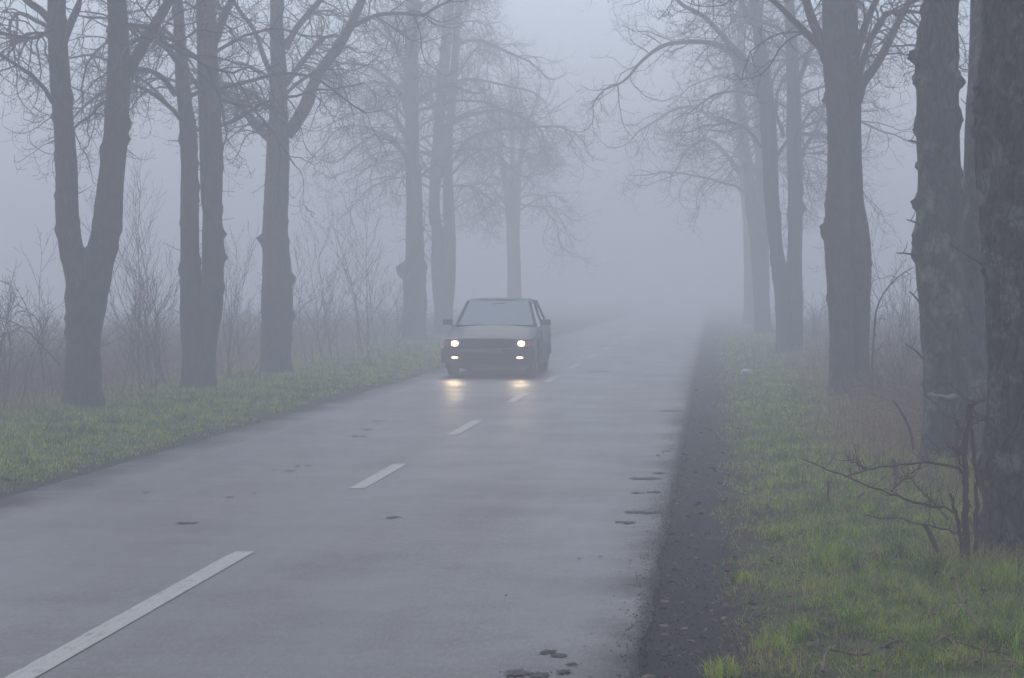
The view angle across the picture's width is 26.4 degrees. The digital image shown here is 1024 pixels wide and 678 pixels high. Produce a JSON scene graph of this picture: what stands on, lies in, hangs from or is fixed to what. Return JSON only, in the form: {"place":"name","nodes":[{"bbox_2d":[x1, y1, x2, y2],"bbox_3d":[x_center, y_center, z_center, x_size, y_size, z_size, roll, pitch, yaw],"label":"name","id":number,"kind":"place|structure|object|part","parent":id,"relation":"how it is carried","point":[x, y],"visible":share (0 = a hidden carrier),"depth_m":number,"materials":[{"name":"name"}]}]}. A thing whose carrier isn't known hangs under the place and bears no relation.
{"place":"outdoors","nodes":[
{"label":"outdoors","id":0,"kind":"place"},
{"bbox_2d":[0,323,444,417],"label":"dry grass","id":1,"kind":"structure","parent":0,"point":[253,357],"depth_m":38.91,"materials":[{"name":"plant"}]},
{"bbox_2d":[0,330,561,493],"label":"bank grass","id":2,"kind":"structure","parent":0,"point":[230,386],"depth_m":28.59,"materials":[{"name":"green plant"}]},
{"bbox_2d":[0,295,711,677],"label":"road","id":3,"kind":"structure","parent":0,"point":[332,575],"depth_m":14.05,"materials":[{"name":"grey asphalt"}]},
{"bbox_2d":[4,316,663,677],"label":"road markings","id":4,"kind":"object","parent":3,"relation":"on","point":[47,662],"visible":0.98,"depth_m":10.81,"materials":[{"name":"paint"}]},
{"bbox_2d":[0,361,698,677],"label":"mud on road","id":5,"kind":"object","parent":3,"relation":"on","point":[515,672],"visible":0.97,"depth_m":14.62,"materials":[{"name":"brown soil"}]},
{"bbox_2d":[441,297,550,374],"bbox_3d":[-0.229,-0.076,40.708,1.997,1.396,4.528,0,1,5],"label":"saloon car","id":6,"kind":"object","parent":3,"relation":"on","point":[500,333],"visible":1,"depth_m":39.22,"materials":[{"name":"black paint"}]},
{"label":"side window","id":7,"kind":"part","parent":6,"relation":"part of","materials":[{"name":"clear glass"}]},
{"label":"side window","id":8,"kind":"part","parent":6,"relation":"part of","materials":[{"name":"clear glass"}]},
{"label":"door","id":9,"kind":"part","parent":6,"relation":"part of","materials":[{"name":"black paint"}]},
{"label":"door","id":10,"kind":"part","parent":6,"relation":"part of","materials":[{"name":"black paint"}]},
{"bbox_2d":[0,0,969,294],"label":"sky","id":11,"kind":"structure","parent":0,"point":[651,255],"materials":[{"name":"grey"}]},
{"bbox_2d":[0,294,1023,677],"bbox_3d":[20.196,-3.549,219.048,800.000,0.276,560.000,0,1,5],"label":"ground","id":12,"kind":"structure","parent":0,"point":[568,312],"depth_m":17.09,"materials":[{"name":"soil"}]},
{"bbox_2d":[0,262,67,381],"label":"wild rose bush","id":13,"kind":"object","parent":12,"relation":"on","point":[38,320],"visible":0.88,"depth_m":28.19,"materials":[{"name":"brown plant"}]},
{"bbox_2d":[0,272,75,413],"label":"bare shrub","id":14,"kind":"object","parent":12,"relation":"on","point":[9,319],"visible":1,"depth_m":27.89,"materials":[{"name":"brown plant"}]},
{"bbox_2d":[13,221,141,395],"bbox_3d":[-6.344,-0.367,31.105,1.590,2.580,2.511,0,1,5],"label":"bare shrub","id":15,"kind":"object","parent":12,"relation":"on","point":[57,351],"visible":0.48,"depth_m":30.54,"materials":[{"name":"brown plant"}]},
{"bbox_2d":[59,139,178,385],"bbox_3d":[-6.194,-1.361,34.501,1.909,4.328,1.977,0,1,-7],"label":"bare shrub","id":16,"kind":"object","parent":12,"relation":"on","point":[141,282],"visible":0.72,"depth_m":34.63,"materials":[{"name":"brown plant"}]},
{"bbox_2d":[0,0,306,409],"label":"roadside tree","id":17,"kind":"object","parent":12,"relation":"on","point":[88,270],"visible":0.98,"depth_m":28.66,"materials":[{"name":"brown plant"}]},
{"bbox_2d":[104,233,213,396],"bbox_3d":[-5.075,-0.332,31.881,1.483,2.446,1.864,0,1,5],"label":"bare shrub","id":18,"kind":"object","parent":12,"relation":"on","point":[139,330],"visible":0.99,"depth_m":31.60,"materials":[{"name":"brown plant"}]},
{"bbox_2d":[2,0,402,390],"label":"roadside tree","id":19,"kind":"object","parent":12,"relation":"on","point":[201,296],"visible":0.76,"depth_m":33.53,"materials":[{"name":"grey plant"}]},
{"bbox_2d":[0,289,458,401],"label":"brambles","id":20,"kind":"object","parent":12,"relation":"on","point":[107,354],"visible":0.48,"depth_m":47.27,"materials":[{"name":"brown plant"}]},
{"bbox_2d":[178,221,347,378],"bbox_3d":[-4.468,-0.671,37.602,3.025,2.848,1.418,-1,2,-30],"label":"bare shrub","id":21,"kind":"object","parent":12,"relation":"on","point":[229,320],"visible":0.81,"depth_m":37.62,"materials":[{"name":"brown plant"}]},
{"bbox_2d":[101,0,487,373],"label":"roadside tree","id":22,"kind":"object","parent":12,"relation":"on","point":[274,242],"visible":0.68,"depth_m":39.86,"materials":[{"name":"grey plant"}]},
{"bbox_2d":[289,200,374,362],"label":"bare shrub","id":23,"kind":"object","parent":12,"relation":"on","point":[325,316],"visible":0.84,"depth_m":45.47,"materials":[{"name":"brown plant"}]},
{"bbox_2d":[312,137,434,359],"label":"bare shrub","id":24,"kind":"object","parent":12,"relation":"on","point":[356,308],"visible":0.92,"depth_m":47.22,"materials":[{"name":"brown plant"}]},
{"bbox_2d":[360,229,426,348],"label":"bare shrub","id":25,"kind":"object","parent":12,"relation":"on","point":[403,323],"visible":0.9,"depth_m":55.52,"materials":[{"name":"brown plant"}]},
{"bbox_2d":[259,0,541,341],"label":"roadside tree","id":26,"kind":"object","parent":12,"relation":"on","point":[410,99],"visible":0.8,"depth_m":63.70,"materials":[{"name":"grey plant"}]},
{"bbox_2d":[305,0,623,334],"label":"roadside tree","id":27,"kind":"object","parent":12,"relation":"on","point":[444,251],"visible":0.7,"depth_m":71.93,"materials":[{"name":"grey plant"}]},
{"bbox_2d":[403,64,609,297],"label":"roadside tree","id":28,"kind":"object","parent":12,"relation":"on","point":[513,231],"visible":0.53,"depth_m":90.00,"materials":[{"name":"grey plant"}]},
{"bbox_2d":[1,357,1023,677],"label":"fallen leaves","id":29,"kind":"object","parent":12,"relation":"on","point":[725,543],"visible":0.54,"depth_m":13.04,"materials":[{"name":"brown plant"}]},
{"bbox_2d":[593,0,876,333],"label":"roadside tree","id":30,"kind":"object","parent":12,"relation":"on","point":[755,213],"visible":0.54,"depth_m":72.02,"materials":[{"name":"grey plant"}]},
{"bbox_2d":[665,2,821,323],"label":"roadside tree","id":31,"kind":"object","parent":12,"relation":"on","point":[748,315],"visible":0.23,"depth_m":93.39,"materials":[{"name":"grey plant"}]},
{"bbox_2d":[741,369,751,373],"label":"plastic scrap","id":32,"kind":"object","parent":12,"relation":"on","point":[745,370],"visible":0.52,"depth_m":40.09,"materials":[{"name":"white plastic"}]},
{"bbox_2d":[567,0,963,353],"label":"roadside tree","id":33,"kind":"object","parent":12,"relation":"on","point":[789,316],"visible":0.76,"depth_m":50.88,"materials":[{"name":"grey plant"}]},
{"bbox_2d":[788,243,827,346],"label":"bare shrub","id":34,"kind":"object","parent":12,"relation":"on","point":[815,325],"visible":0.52,"depth_m":51.38,"materials":[{"name":"brown plant"}]},
{"bbox_2d":[647,0,969,397],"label":"roadside tree","id":35,"kind":"object","parent":12,"relation":"on","point":[837,41],"visible":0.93,"depth_m":30.32,"materials":[{"name":"grey plant"}]},
{"bbox_2d":[827,481,831,503],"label":"dead stem","id":36,"kind":"object","parent":12,"relation":"on","point":[828,490],"visible":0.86,"depth_m":15.80,"materials":[{"name":"brown plant"}]},
{"bbox_2d":[816,640,871,672],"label":"fallen twig","id":37,"kind":"object","parent":12,"relation":"on","point":[834,650],"visible":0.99,"depth_m":9.22,"materials":[{"name":"wood"}]},
{"bbox_2d":[768,287,984,461],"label":"brambles","id":38,"kind":"object","parent":12,"relation":"on","point":[887,351],"visible":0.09,"depth_m":35.23,"materials":[{"name":"brown plant"}]},
{"bbox_2d":[738,327,1023,592],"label":"dry grass","id":39,"kind":"structure","parent":12,"relation":"on","point":[873,420],"depth_m":22.39,"materials":[{"name":"plant"}]},
{"bbox_2d":[841,297,921,407],"bbox_3d":[4.484,0.222,26.530,0.965,1.517,1.371,0,1,15],"label":"bare shrub","id":40,"kind":"object","parent":12,"relation":"on","point":[897,363],"visible":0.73,"depth_m":26.67,"materials":[{"name":"brown plant"}]},
{"bbox_2d":[859,259,915,399],"bbox_3d":[4.747,-0.101,28.002,0.461,1.852,1.058,-1,1,-25],"label":"sapling","id":41,"kind":"object","parent":12,"relation":"on","point":[873,339],"visible":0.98,"depth_m":28.02,"materials":[{"name":"brown plant"}]},
{"bbox_2d":[868,206,920,366],"bbox_3d":[6.447,-0.802,35.526,1.999,3.042,2.200,0,1,5],"label":"bare shrub","id":42,"kind":"object","parent":12,"relation":"on","point":[905,289],"visible":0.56,"depth_m":35.54,"materials":[{"name":"brown plant"}]},
{"bbox_2d":[880,635,909,649],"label":"fallen twig","id":43,"kind":"object","parent":12,"relation":"on","point":[892,642],"visible":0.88,"depth_m":9.38,"materials":[{"name":"brown wood"}]},
{"bbox_2d":[891,459,901,481],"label":"dead stem","id":44,"kind":"object","parent":12,"relation":"on","point":[896,468],"visible":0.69,"depth_m":17.42,"materials":[{"name":"brown plant"}]},
{"bbox_2d":[801,386,1004,560],"bbox_3d":[2.226,0.752,12.191,1.254,0.997,0.376,-1,1,-22],"label":"thorn bush","id":45,"kind":"object","parent":12,"relation":"on","point":[965,534],"visible":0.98,"depth_m":12.27,"materials":[{"name":"brown plant"}]},
{"bbox_2d":[893,400,914,449],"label":"dead stem","id":46,"kind":"object","parent":12,"relation":"on","point":[908,427],"visible":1,"depth_m":17.79,"materials":[{"name":"brown plant"}]},
{"bbox_2d":[923,523,939,554],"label":"dead stem","id":47,"kind":"object","parent":12,"relation":"on","point":[931,537],"visible":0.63,"depth_m":12.76,"materials":[{"name":"brown wood"}]},
{"bbox_2d":[878,0,987,465],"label":"roadside tree","id":48,"kind":"object","parent":12,"relation":"on","point":[950,280],"visible":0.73,"depth_m":18.83,"materials":[{"name":"brown plant"}]},
{"bbox_2d":[930,633,956,651],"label":"fallen twig","id":49,"kind":"object","parent":12,"relation":"on","point":[946,637],"visible":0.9,"depth_m":9.41,"materials":[{"name":"brown wood"}]},
{"bbox_2d":[953,565,1007,653],"bbox_3d":[2.210,1.269,10.597,0.091,0.063,2.919,0,1,7],"label":"fallen twig","id":50,"kind":"object","parent":12,"relation":"on","point":[963,602],"visible":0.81,"depth_m":10.44,"materials":[{"name":"brown wood"}]},
{"bbox_2d":[955,641,1008,662],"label":"fallen twig","id":51,"kind":"object","parent":12,"relation":"on","point":[981,656],"visible":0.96,"depth_m":9.06,"materials":[{"name":"brown wood"}]},
{"bbox_2d":[948,0,1023,557],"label":"roadside tree","id":52,"kind":"object","parent":12,"relation":"on","point":[997,128],"visible":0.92,"depth_m":12.65,"materials":[{"name":"brown plant"}]},
{"bbox_2d":[618,378,754,677],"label":"gravel","id":53,"kind":"structure","parent":0,"point":[668,529],"depth_m":13.33,"materials":[{"name":"grey gravel"}]},
{"bbox_2d":[697,329,1023,677],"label":"verge grass","id":54,"kind":"structure","parent":0,"point":[833,558],"depth_m":12.36,"materials":[{"name":"green plant"}]}
]}

